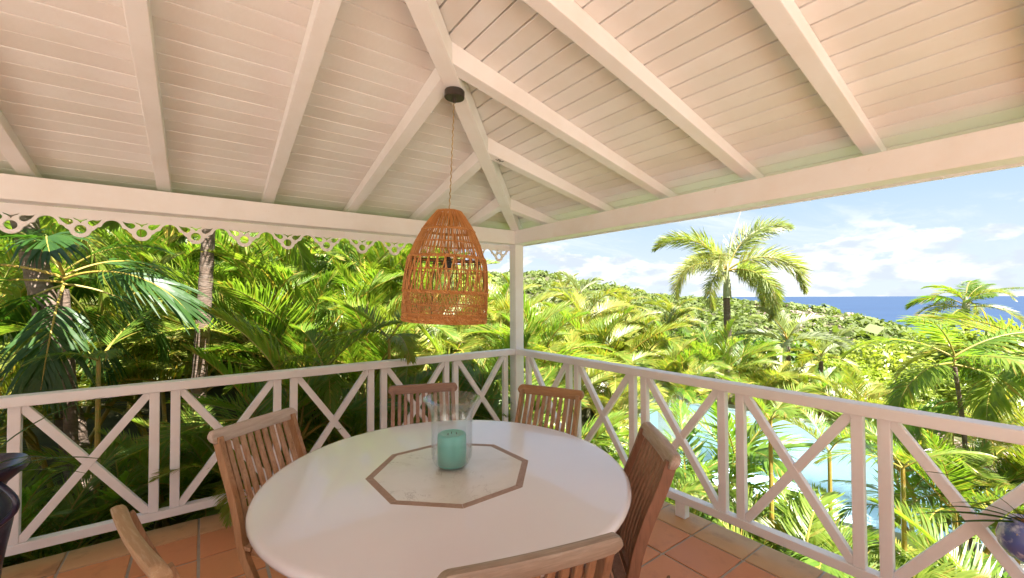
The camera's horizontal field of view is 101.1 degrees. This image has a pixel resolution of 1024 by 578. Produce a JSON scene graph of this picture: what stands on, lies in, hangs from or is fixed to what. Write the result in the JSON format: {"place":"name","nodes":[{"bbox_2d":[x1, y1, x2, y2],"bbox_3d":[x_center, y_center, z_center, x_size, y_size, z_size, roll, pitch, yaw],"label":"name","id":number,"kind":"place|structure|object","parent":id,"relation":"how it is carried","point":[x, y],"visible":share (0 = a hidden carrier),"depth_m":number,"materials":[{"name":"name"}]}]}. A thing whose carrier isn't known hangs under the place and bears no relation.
{"place":"outdoors","nodes":[
{"label":"outdoors","id":0,"kind":"place"},
{"bbox_2d":[1,501,838,577],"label":"floor","id":1,"kind":"structure","parent":0,"point":[692,545],"depth_m":2.34,"materials":[{"name":"tile"}]},
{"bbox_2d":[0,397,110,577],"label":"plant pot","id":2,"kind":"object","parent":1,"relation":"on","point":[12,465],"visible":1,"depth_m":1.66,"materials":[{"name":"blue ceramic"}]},
{"bbox_2d":[3,455,118,567],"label":"areca palm","id":3,"kind":"object","parent":1,"relation":"on","point":[28,489],"visible":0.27,"depth_m":2.79,"materials":[{"name":"green plant"}]},
{"bbox_2d":[3,434,224,565],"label":"areca palm","id":4,"kind":"object","parent":1,"relation":"on","point":[126,478],"visible":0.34,"depth_m":2.88,"materials":[{"name":"green plant"}]},
{"bbox_2d":[110,504,180,577],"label":"chair","id":5,"kind":"object","parent":1,"relation":"on","point":[144,553],"visible":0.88,"depth_m":0.95,"materials":[{"name":"brown wood"}]},
{"bbox_2d":[207,407,306,577],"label":"chair","id":6,"kind":"object","parent":1,"relation":"on","point":[219,438],"visible":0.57,"depth_m":1.82,"materials":[{"name":"brown wood"}]},
{"bbox_2d":[0,348,514,556],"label":"railing","id":7,"kind":"object","parent":1,"relation":"on","point":[18,406],"visible":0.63,"depth_m":2.61,"materials":[{"name":"white paint"}]},
{"bbox_2d":[272,355,451,455],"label":"areca palm","id":8,"kind":"object","parent":1,"relation":"on","point":[352,426],"visible":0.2,"depth_m":3.67,"materials":[{"name":"green plant"}]},
{"bbox_2d":[388,382,457,426],"bbox_3d":[-0.491,1.044,2.388,0.426,0.897,0.602,0,-1,-14],"label":"chair","id":9,"kind":"object","parent":1,"relation":"on","point":[423,389],"visible":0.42,"depth_m":2.63,"materials":[{"name":"brown wood"}]},
{"bbox_2d":[245,420,631,577],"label":"dining table","id":10,"kind":"object","parent":1,"relation":"on","point":[394,502],"visible":0.91,"depth_m":1.43,"materials":[{"name":"white wood"}]},
{"bbox_3d":[-0.246,0.585,1.728,0.234,0.282,0.234,1,-1,-36],"label":"hurricane glass","id":11,"kind":"object","parent":10,"relation":"on","visible":0},
{"bbox_2d":[438,429,465,468],"bbox_3d":[-0.246,0.652,1.727,0.116,0.127,0.116,1,-1,-36],"label":"candle","id":12,"kind":"object","parent":11,"relation":"in","point":[451,448],"visible":1,"depth_m":1.68,"materials":[{"name":"teal wax"}]},
{"bbox_2d":[387,365,565,431],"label":"areca palm","id":13,"kind":"object","parent":1,"relation":"on","point":[490,402],"visible":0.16,"depth_m":4.69,"materials":[{"name":"green plant"}]},
{"bbox_2d":[0,0,1023,422],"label":"pavilion","id":14,"kind":"structure","parent":1,"relation":"on","point":[326,118],"depth_m":2.03,"materials":[{"name":"white paint"}]},
{"bbox_2d":[401,86,488,324],"bbox_3d":[-0.309,-0.412,2.092,0.426,1.153,0.425,3,-1,-36],"label":"pendant lamp","id":15,"kind":"object","parent":14,"relation":"hanging from","point":[454,95],"visible":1,"depth_m":1.97,"materials":[{"name":"brown wicker"}]},
{"bbox_2d":[437,532,622,577],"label":"chair","id":16,"kind":"object","parent":1,"relation":"on","point":[595,554],"visible":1,"depth_m":0.91,"materials":[{"name":"brown wood"}]},
{"bbox_2d":[515,384,584,436],"bbox_3d":[0.100,1.040,2.308,0.426,0.897,0.602,-1,-1,29],"label":"chair","id":17,"kind":"object","parent":1,"relation":"on","point":[572,395],"visible":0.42,"depth_m":2.52,"materials":[{"name":"brown wood"}]},
{"bbox_2d":[542,422,680,577],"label":"chair","id":18,"kind":"object","parent":1,"relation":"on","point":[653,462],"visible":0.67,"depth_m":1.58,"materials":[{"name":"brown wood"}]},
{"bbox_2d":[516,349,1023,577],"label":"railing","id":19,"kind":"object","parent":1,"relation":"on","point":[891,420],"visible":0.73,"depth_m":2.16,"materials":[{"name":"white paint"}]},
{"bbox_2d":[918,471,1023,561],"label":"plant bowl","id":20,"kind":"object","parent":19,"relation":"attached to","point":[1009,530],"visible":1,"depth_m":1.55,"materials":[{"name":"blue ceramic"}]},
{"bbox_2d":[0,275,1021,564],"bbox_3d":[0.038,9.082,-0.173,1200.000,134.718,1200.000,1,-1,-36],"label":"hillside","id":21,"kind":"structure","parent":0,"point":[110,423],"depth_m":6.06,"materials":[{"name":"green plant"}]},
{"bbox_2d":[4,464,101,563],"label":"areca palm","id":22,"kind":"object","parent":21,"relation":"on","point":[44,473],"visible":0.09,"depth_m":3.31,"materials":[{"name":"green plant"}]},
{"bbox_2d":[6,202,121,511],"bbox_3d":[-4.738,0.128,3.680,3.141,4.196,2.653,0,-1,-7],"label":"palm tree","id":23,"kind":"object","parent":21,"relation":"on","point":[34,287],"visible":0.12,"depth_m":3.86,"materials":[{"name":"green plant"}]},
{"bbox_2d":[0,302,165,544],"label":"palm tree","id":24,"kind":"object","parent":21,"relation":"on","point":[107,353],"visible":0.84,"depth_m":3.19,"materials":[{"name":"green plant"}]},
{"bbox_2d":[0,333,170,478],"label":"areca palm","id":25,"kind":"object","parent":21,"relation":"on","point":[4,387],"visible":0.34,"depth_m":3.54,"materials":[{"name":"green plant"}]},
{"bbox_2d":[0,236,180,465],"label":"areca palm","id":26,"kind":"object","parent":21,"relation":"on","point":[8,297],"visible":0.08,"depth_m":4.37,"materials":[{"name":"green plant"}]},
{"bbox_2d":[0,304,217,486],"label":"areca palm","id":27,"kind":"object","parent":21,"relation":"on","point":[33,444],"visible":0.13,"depth_m":4.29,"materials":[{"name":"green plant"}]},
{"bbox_2d":[0,227,219,522],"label":"palm tree","id":28,"kind":"object","parent":21,"relation":"on","point":[36,377],"visible":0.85,"depth_m":3.46,"materials":[{"name":"green plant"}]},
{"bbox_2d":[17,221,243,411],"bbox_3d":[-5.055,0.421,6.304,2.471,2.975,2.739,0,-1,-9],"label":"areca palm","id":29,"kind":"object","parent":21,"relation":"on","point":[187,247],"visible":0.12,"depth_m":5.69,"materials":[{"name":"green plant"}]},
{"bbox_2d":[22,397,256,529],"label":"areca palm","id":30,"kind":"object","parent":21,"relation":"on","point":[185,450],"visible":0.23,"depth_m":3.52,"materials":[{"name":"green plant"}]},
{"bbox_2d":[0,249,286,445],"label":"areca palm","id":31,"kind":"object","parent":21,"relation":"on","point":[180,337],"visible":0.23,"depth_m":4.62,"materials":[{"name":"green plant"}]},
{"bbox_2d":[51,226,237,400],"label":"areca palm","id":32,"kind":"object","parent":21,"relation":"on","point":[170,245],"visible":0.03,"depth_m":6.03,"materials":[{"name":"green plant"}]},
{"bbox_2d":[11,208,279,377],"bbox_3d":[-5.602,-0.016,6.829,3.564,3.684,3.499,0,-1,-19],"label":"areca palm","id":33,"kind":"object","parent":21,"relation":"on","point":[167,233],"visible":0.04,"depth_m":6.47,"materials":[{"name":"green plant"}]},
{"bbox_2d":[80,224,239,399],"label":"broadleaf tree","id":34,"kind":"object","parent":21,"relation":"on","point":[183,242],"depth_m":6.92,"materials":[{"name":"green plant"}]},
{"bbox_2d":[62,427,271,543],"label":"areca palm","id":35,"kind":"object","parent":21,"relation":"on","point":[189,475],"visible":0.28,"depth_m":3.17,"materials":[{"name":"green plant"}]},
{"bbox_2d":[83,241,286,415],"bbox_3d":[-4.279,0.678,6.008,2.689,2.630,2.673,1,-1,-36],"label":"areca palm","id":36,"kind":"object","parent":21,"relation":"on","point":[177,259],"visible":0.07,"depth_m":5.62,"materials":[{"name":"green plant"}]},
{"bbox_2d":[89,420,308,518],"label":"areca palm","id":37,"kind":"object","parent":21,"relation":"on","point":[203,446],"visible":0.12,"depth_m":3.38,"materials":[{"name":"green plant"}]},
{"bbox_2d":[96,210,319,458],"bbox_3d":[-3.059,0.001,4.187,3.067,4.367,2.549,1,-1,-36],"label":"palm tree","id":38,"kind":"object","parent":21,"relation":"on","point":[202,337],"visible":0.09,"depth_m":4.28,"materials":[{"name":"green plant"}]},
{"bbox_2d":[150,242,355,403],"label":"areca palm","id":39,"kind":"object","parent":21,"relation":"on","point":[238,250],"visible":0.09,"depth_m":5.56,"materials":[{"name":"green plant"}]},
{"bbox_2d":[174,222,344,294],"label":"areca palm","id":40,"kind":"object","parent":21,"relation":"on","point":[320,251],"visible":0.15,"depth_m":6.76,"materials":[{"name":"green plant"}]},
{"bbox_2d":[122,248,403,418],"bbox_3d":[-2.814,0.842,5.197,2.742,2.526,2.988,1,-1,-36],"label":"areca palm","id":41,"kind":"object","parent":21,"relation":"on","point":[256,303],"visible":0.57,"depth_m":4.67,"materials":[{"name":"green plant"}]},
{"bbox_2d":[151,221,383,346],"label":"areca palm","id":42,"kind":"object","parent":21,"relation":"on","point":[218,234],"visible":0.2,"depth_m":6.52,"materials":[{"name":"green plant"}]},
{"bbox_2d":[116,305,421,528],"bbox_3d":[-1.933,1.145,3.387,1.794,2.052,1.856,-1,-1,30],"label":"areca palm","id":43,"kind":"object","parent":21,"relation":"on","point":[265,348],"visible":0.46,"depth_m":3.26,"materials":[{"name":"green plant"}]},
{"bbox_2d":[182,315,406,426],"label":"areca palm","id":44,"kind":"object","parent":21,"relation":"on","point":[244,360],"visible":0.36,"depth_m":4.68,"materials":[{"name":"green plant"}]},
{"bbox_2d":[241,270,424,418],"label":"areca palm","id":45,"kind":"object","parent":21,"relation":"on","point":[363,353],"visible":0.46,"depth_m":4.60,"materials":[{"name":"green plant"}]},
{"bbox_2d":[272,319,402,445],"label":"palm tree","id":46,"kind":"object","parent":21,"relation":"on","point":[330,402],"visible":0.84,"depth_m":3.76,"materials":[{"name":"green plant"}]},
{"bbox_2d":[252,223,444,390],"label":"areca palm","id":47,"kind":"object","parent":21,"relation":"on","point":[369,256],"visible":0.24,"depth_m":7.01,"materials":[{"name":"green plant"}]},
{"bbox_2d":[240,260,492,415],"bbox_3d":[-1.746,0.863,6.085,2.786,2.490,2.804,-1,-1,29],"label":"areca palm","id":48,"kind":"object","parent":21,"relation":"on","point":[344,272],"visible":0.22,"depth_m":5.65,"materials":[{"name":"green plant"}]},
{"bbox_2d":[249,294,493,416],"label":"areca palm","id":49,"kind":"object","parent":21,"relation":"on","point":[409,370],"visible":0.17,"depth_m":5.35,"materials":[{"name":"green plant"}]},
{"bbox_2d":[317,296,448,422],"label":"palm tree","id":50,"kind":"object","parent":21,"relation":"on","point":[407,351],"visible":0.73,"depth_m":3.70,"materials":[{"name":"green plant"}]},
{"bbox_2d":[322,248,500,332],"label":"areca palm","id":51,"kind":"object","parent":21,"relation":"on","point":[367,266],"visible":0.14,"depth_m":6.96,"materials":[{"name":"green plant"}]},
{"bbox_2d":[352,293,548,422],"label":"areca palm","id":52,"kind":"object","parent":21,"relation":"on","point":[464,347],"visible":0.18,"depth_m":5.75,"materials":[{"name":"green plant"}]},
{"bbox_2d":[366,353,549,426],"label":"areca palm","id":53,"kind":"object","parent":21,"relation":"on","point":[466,395],"visible":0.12,"depth_m":4.76,"materials":[{"name":"green plant"}]},
{"bbox_2d":[422,278,541,345],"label":"areca palm","id":54,"kind":"object","parent":21,"relation":"on","point":[494,315],"visible":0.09,"depth_m":8.04,"materials":[{"name":"green plant"}]},
{"bbox_2d":[378,317,591,413],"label":"areca palm","id":55,"kind":"object","parent":21,"relation":"on","point":[498,375],"visible":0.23,"depth_m":5.20,"materials":[{"name":"green plant"}]},
{"bbox_2d":[437,289,581,379],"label":"areca palm","id":56,"kind":"object","parent":21,"relation":"on","point":[544,296],"visible":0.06,"depth_m":8.21,"materials":[{"name":"green plant"}]},
{"bbox_2d":[423,273,614,379],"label":"areca palm","id":57,"kind":"object","parent":21,"relation":"on","point":[492,328],"visible":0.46,"depth_m":6.56,"materials":[{"name":"green plant"}]},
{"bbox_2d":[480,279,592,353],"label":"areca palm","id":58,"kind":"object","parent":21,"relation":"on","point":[501,293],"visible":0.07,"depth_m":10.03,"materials":[{"name":"green plant"}]},
{"bbox_2d":[485,329,639,403],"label":"areca palm","id":59,"kind":"object","parent":21,"relation":"on","point":[591,373],"visible":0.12,"depth_m":6.89,"materials":[{"name":"green plant"}]},
{"bbox_2d":[498,378,628,460],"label":"areca palm","id":60,"kind":"object","parent":21,"relation":"on","point":[600,431],"visible":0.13,"depth_m":5.02,"materials":[{"name":"green plant"}]},
{"bbox_2d":[541,270,609,308],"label":"palm tree","id":61,"kind":"object","parent":21,"relation":"on","point":[589,281],"visible":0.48,"depth_m":33.67,"materials":[{"name":"green plant"}]},
{"bbox_2d":[523,285,638,338],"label":"areca palm","id":62,"kind":"object","parent":21,"relation":"on","point":[600,308],"visible":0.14,"depth_m":11.71,"materials":[{"name":"green plant"}]},
{"bbox_2d":[540,300,659,401],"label":"areca palm","id":63,"kind":"object","parent":21,"relation":"on","point":[608,326],"visible":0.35,"depth_m":8.87,"materials":[{"name":"green plant"}]},
{"bbox_2d":[554,294,662,381],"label":"areca palm","id":64,"kind":"object","parent":21,"relation":"on","point":[634,318],"visible":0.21,"depth_m":12.71,"materials":[{"name":"green plant"}]},
{"bbox_2d":[612,306,725,396],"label":"areca palm","id":65,"kind":"object","parent":21,"relation":"on","point":[671,319],"visible":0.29,"depth_m":11.62,"materials":[{"name":"green plant"}]},
{"bbox_2d":[618,320,732,414],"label":"areca palm","id":66,"kind":"object","parent":21,"relation":"on","point":[687,357],"visible":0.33,"depth_m":8.66,"materials":[{"name":"green plant"}]},
{"bbox_2d":[642,293,710,332],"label":"palm tree","id":67,"kind":"object","parent":21,"relation":"on","point":[672,305],"visible":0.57,"depth_m":35.74,"materials":[{"name":"green plant"}]},
{"bbox_2d":[635,338,732,426],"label":"areca palm","id":68,"kind":"object","parent":21,"relation":"on","point":[669,360],"visible":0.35,"depth_m":8.29,"materials":[{"name":"green plant"}]},
{"bbox_2d":[666,471,717,523],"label":"areca palm","id":69,"kind":"object","parent":21,"relation":"on","point":[690,485],"visible":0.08,"depth_m":3.60,"materials":[{"name":"green plant"}]},
{"bbox_2d":[479,269,929,363],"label":"hill scrub","id":70,"kind":"object","parent":21,"relation":"on","point":[870,327],"visible":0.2,"depth_m":97.95,"materials":[{"name":"green plant"}]},
{"bbox_2d":[591,395,831,536],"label":"areca palm","id":71,"kind":"object","parent":21,"relation":"on","point":[757,456],"visible":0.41,"depth_m":4.43,"materials":[{"name":"green plant"}]},
{"bbox_2d":[651,212,812,397],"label":"foxtail palm","id":72,"kind":"object","parent":21,"relation":"on","point":[754,275],"visible":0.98,"depth_m":10.42,"materials":[{"name":"green plant"}]},
{"bbox_2d":[670,478,793,557],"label":"areca palm","id":73,"kind":"object","parent":21,"relation":"on","point":[761,540],"visible":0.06,"depth_m":3.29,"materials":[{"name":"green plant"}]},
{"bbox_2d":[664,319,800,399],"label":"areca palm","id":74,"kind":"object","parent":21,"relation":"on","point":[723,349],"visible":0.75,"depth_m":9.14,"materials":[{"name":"green plant"}]},
{"bbox_2d":[717,331,833,396],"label":"palm tree","id":75,"kind":"object","parent":21,"relation":"on","point":[756,343],"visible":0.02,"depth_m":12.19,"materials":[{"name":"green plant"}]},
{"bbox_2d":[732,306,850,366],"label":"palm tree","id":76,"kind":"object","parent":21,"relation":"on","point":[790,326],"visible":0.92,"depth_m":10.46,"materials":[{"name":"green plant"}]},
{"bbox_2d":[746,356,855,423],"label":"areca palm","id":77,"kind":"object","parent":21,"relation":"on","point":[800,364],"visible":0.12,"depth_m":9.05,"materials":[{"name":"green plant"}]},
{"bbox_2d":[729,478,903,577],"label":"areca palm","id":78,"kind":"object","parent":21,"relation":"on","point":[871,536],"visible":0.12,"depth_m":2.91,"materials":[{"name":"green plant"}]},
{"bbox_2d":[773,327,860,416],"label":"palm tree","id":79,"kind":"object","parent":21,"relation":"on","point":[823,346],"visible":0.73,"depth_m":10.30,"materials":[{"name":"green plant"}]},
{"bbox_2d":[768,367,882,420],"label":"areca palm","id":80,"kind":"object","parent":21,"relation":"on","point":[828,373],"visible":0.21,"depth_m":9.14,"materials":[{"name":"green plant"}]},
{"bbox_2d":[742,467,912,577],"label":"areca palm","id":81,"kind":"object","parent":21,"relation":"on","point":[826,498],"visible":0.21,"depth_m":3.08,"materials":[{"name":"green plant"}]},
{"bbox_2d":[824,359,888,387],"bbox_3d":[10.438,3.932,12.591,3.921,3.674,4.407,1,-1,-36],"label":"bush","id":82,"kind":"object","parent":21,"relation":"on","point":[863,367],"depth_m":12.55,"materials":[{"name":"green plant"}]},
{"bbox_2d":[799,366,923,442],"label":"areca palm","id":83,"kind":"object","parent":21,"relation":"on","point":[869,395],"visible":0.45,"depth_m":8.13,"materials":[{"name":"green plant"}]},
{"bbox_2d":[835,337,935,384],"bbox_3d":[12.758,3.962,14.156,4.000,4.570,4.964,1,-1,-36],"label":"bush","id":84,"kind":"object","parent":21,"relation":"on","point":[874,361],"visible":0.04,"depth_m":14.11,"materials":[{"name":"green plant"}]},
{"bbox_2d":[815,375,961,437],"bbox_3d":[9.062,3.409,10.210,3.142,2.666,2.808,1,-1,-36],"label":"bush","id":85,"kind":"object","parent":21,"relation":"on","point":[934,397],"visible":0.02,"depth_m":10.07,"materials":[{"name":"green plant"}]},
{"bbox_2d":[813,509,999,577],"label":"areca palm","id":86,"kind":"object","parent":21,"relation":"on","point":[949,569],"visible":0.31,"depth_m":2.65,"materials":[{"name":"green plant"}]},
{"bbox_2d":[856,330,961,371],"bbox_3d":[14.993,4.005,15.347,4.513,5.204,5.380,-1,-1,16],"label":"bush","id":87,"kind":"object","parent":21,"relation":"on","point":[904,352],"visible":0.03,"depth_m":14.44,"materials":[{"name":"green plant"}]},
{"bbox_2d":[866,495,1006,577],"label":"areca palm","id":88,"kind":"object","parent":21,"relation":"on","point":[906,515],"visible":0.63,"depth_m":2.56,"materials":[{"name":"green plant"}]},
{"bbox_2d":[903,324,1023,383],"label":"bush","id":89,"kind":"object","parent":21,"relation":"on","point":[974,335],"visible":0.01,"depth_m":14.17,"materials":[{"name":"green plant"}]},
{"bbox_2d":[904,278,1023,333],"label":"palm tree","id":90,"kind":"object","parent":21,"relation":"on","point":[974,291],"visible":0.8,"depth_m":17.02,"materials":[{"name":"green plant"}]},
{"bbox_2d":[914,368,1023,442],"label":"bush","id":91,"kind":"object","parent":21,"relation":"on","point":[943,389],"visible":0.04,"depth_m":9.76,"materials":[{"name":"green plant"}]},
{"bbox_2d":[345,166,1023,296],"label":"sky","id":92,"kind":"structure","parent":0,"point":[900,240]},
{"bbox_2d":[593,406,1023,577],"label":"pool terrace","id":93,"kind":"structure","parent":0,"point":[1004,570],"depth_m":3.93,"materials":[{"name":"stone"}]},
{"bbox_2d":[569,337,669,443],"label":"areca palm","id":94,"kind":"object","parent":93,"relation":"on","point":[606,392],"visible":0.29,"depth_m":7.33,"materials":[{"name":"green plant"}]},
{"bbox_2d":[555,321,695,411],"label":"areca palm","id":95,"kind":"object","parent":93,"relation":"on","point":[625,345],"visible":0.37,"depth_m":8.86,"materials":[{"name":"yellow plant"}]},
{"bbox_2d":[707,353,815,415],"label":"areca palm","id":96,"kind":"object","parent":93,"relation":"on","point":[766,378],"visible":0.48,"depth_m":8.98,"materials":[{"name":"green plant"}]},
{"bbox_2d":[716,373,842,547],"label":"palm tree","id":97,"kind":"object","parent":93,"relation":"on","point":[787,412],"visible":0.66,"depth_m":3.28,"materials":[{"name":"green plant"}]},
{"bbox_2d":[617,399,1023,567],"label":"swimming pool","id":98,"kind":"structure","parent":93,"relation":"in","point":[818,473],"depth_m":8.19,"materials":[{"name":"liquid"}]},
{"bbox_2d":[765,404,876,543],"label":"palm tree","id":99,"kind":"object","parent":93,"relation":"on","point":[812,432],"visible":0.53,"depth_m":3.62,"materials":[{"name":"green plant"}]},
{"bbox_2d":[812,421,996,551],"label":"palm tree","id":100,"kind":"object","parent":93,"relation":"on","point":[905,457],"visible":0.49,"depth_m":3.08,"materials":[{"name":"green plant"}]},
{"bbox_2d":[798,402,1023,564],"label":"areca palm","id":101,"kind":"object","parent":93,"relation":"on","point":[970,467],"visible":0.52,"depth_m":3.57,"materials":[{"name":"green plant"}]},
{"bbox_2d":[820,398,1023,538],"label":"areca palm","id":102,"kind":"object","parent":93,"relation":"on","point":[927,406],"visible":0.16,"depth_m":4.46,"materials":[{"name":"green plant"}]},
{"bbox_2d":[840,315,1023,558],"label":"palm tree","id":103,"kind":"object","parent":93,"relation":"on","point":[905,389],"visible":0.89,"depth_m":3.86,"materials":[{"name":"green plant"}]},
{"bbox_2d":[891,308,1023,458],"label":"palm tree","id":104,"kind":"object","parent":93,"relation":"on","point":[995,397],"visible":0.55,"depth_m":4.02,"materials":[{"name":"green plant"}]},
{"bbox_2d":[905,388,1023,472],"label":"areca palm","id":105,"kind":"object","parent":93,"relation":"on","point":[1018,415],"visible":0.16,"depth_m":5.82,"materials":[{"name":"green plant"}]},
{"bbox_2d":[931,444,1023,565],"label":"areca palm","id":106,"kind":"object","parent":93,"relation":"on","point":[1017,459],"visible":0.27,"depth_m":3.67,"materials":[{"name":"green plant"}]},
{"bbox_2d":[707,296,1023,340],"bbox_3d":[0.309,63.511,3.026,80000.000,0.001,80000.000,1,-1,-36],"label":"sea","id":107,"kind":"structure","parent":0,"point":[888,308],"depth_m":2711.41,"materials":[{"name":"liquid"}]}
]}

